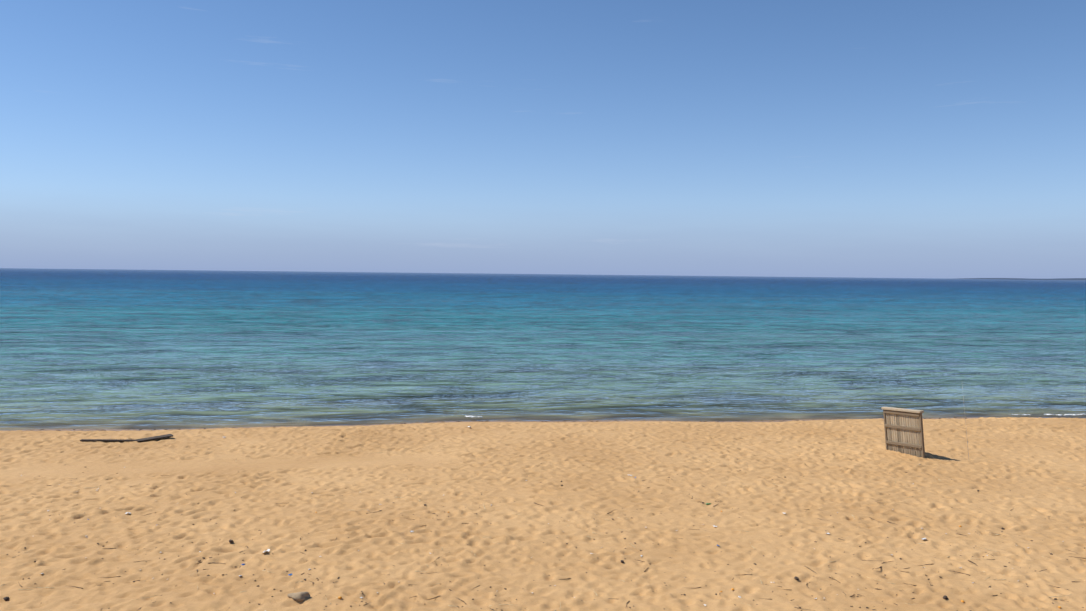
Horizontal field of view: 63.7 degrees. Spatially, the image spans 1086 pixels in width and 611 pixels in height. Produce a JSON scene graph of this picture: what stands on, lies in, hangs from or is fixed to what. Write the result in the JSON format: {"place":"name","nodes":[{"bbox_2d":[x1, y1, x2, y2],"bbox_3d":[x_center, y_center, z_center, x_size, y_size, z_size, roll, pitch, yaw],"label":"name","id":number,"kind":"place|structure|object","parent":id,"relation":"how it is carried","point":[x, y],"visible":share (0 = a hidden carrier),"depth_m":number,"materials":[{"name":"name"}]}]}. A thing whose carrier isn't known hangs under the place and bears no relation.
{"place":"outdoors","nodes":[
{"label":"outdoors","id":0,"kind":"place"},
{"bbox_2d":[0,417,1085,610],"bbox_3d":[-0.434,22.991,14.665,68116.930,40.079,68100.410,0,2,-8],"label":"sand ground","id":1,"kind":"structure","parent":0,"point":[847,469],"depth_m":12.70,"materials":[{"name":"beige sand"}]},
{"bbox_2d":[80,434,172,441],"bbox_3d":[-8.525,2.734,17.899,1.776,0.072,0.439,0,2,-17],"label":"driftwood plank","id":2,"kind":"object","parent":1,"relation":"on","point":[154,437],"visible":0.94,"depth_m":17.86,"materials":[{"name":"brown wood"}]},
{"bbox_2d":[287,592,310,600],"bbox_3d":[-2.631,3.129,9.415,0.244,0.094,0.156,0,2,-8],"label":"beach stone","id":3,"kind":"object","parent":1,"relation":"on","point":[299,596],"visible":0.85,"depth_m":9.38,"materials":[{"name":"beige stone"}]},
{"bbox_2d":[0,452,1070,610],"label":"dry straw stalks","id":4,"kind":"object","parent":1,"relation":"on","point":[499,543],"visible":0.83,"depth_m":10.33,"materials":[{"name":"beige plant"}]},
{"bbox_2d":[21,426,1063,610],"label":"white litter scraps","id":5,"kind":"object","parent":1,"relation":"on","point":[268,550],"visible":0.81,"depth_m":11.09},
{"bbox_2d":[3,418,1084,610],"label":"dark seaweed crumbs","id":6,"kind":"object","parent":1,"relation":"on","point":[622,561],"visible":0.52,"depth_m":11.00,"materials":[{"name":"black plant"}]},
{"bbox_2d":[18,451,1085,610],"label":"drift twigs","id":7,"kind":"object","parent":1,"relation":"on","point":[597,557],"visible":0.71,"depth_m":10.52,"materials":[{"name":"brown wood"}]},
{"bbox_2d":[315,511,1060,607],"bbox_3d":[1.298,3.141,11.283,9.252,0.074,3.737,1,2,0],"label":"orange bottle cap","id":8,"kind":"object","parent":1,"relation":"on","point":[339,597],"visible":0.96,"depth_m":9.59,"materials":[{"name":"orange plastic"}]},
{"bbox_2d":[881,407,924,457],"bbox_3d":[7.248,2.647,17.555,0.110,1.150,0.953,-5,1,-26],"label":"wooden panel","id":9,"kind":"object","parent":1,"relation":"on","point":[902,415],"visible":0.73,"depth_m":17.51,"materials":[{"name":"brown wood"}]},
{"bbox_2d":[0,268,1085,429],"bbox_3d":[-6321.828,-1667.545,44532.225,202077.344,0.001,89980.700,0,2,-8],"label":"sea water","id":10,"kind":"structure","parent":0,"point":[127,349],"depth_m":45.43,"materials":[{"name":"blue liquid"}]},
{"bbox_2d":[465,414,1085,417],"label":"foam wavelets","id":11,"kind":"object","parent":10,"relation":"on","point":[1010,414],"visible":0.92,"depth_m":24.81,"materials":[{"name":"white liquid"}]},
{"bbox_2d":[0,0,1085,278],"label":"sky","id":12,"kind":"structure","parent":0,"point":[946,139],"materials":[{"name":"blue"}]},
{"bbox_2d":[957,278,1085,279],"bbox_3d":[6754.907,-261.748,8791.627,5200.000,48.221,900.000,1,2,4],"label":"distant headland","id":13,"kind":"structure","parent":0,"point":[1028,279],"depth_m":8701.06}
]}

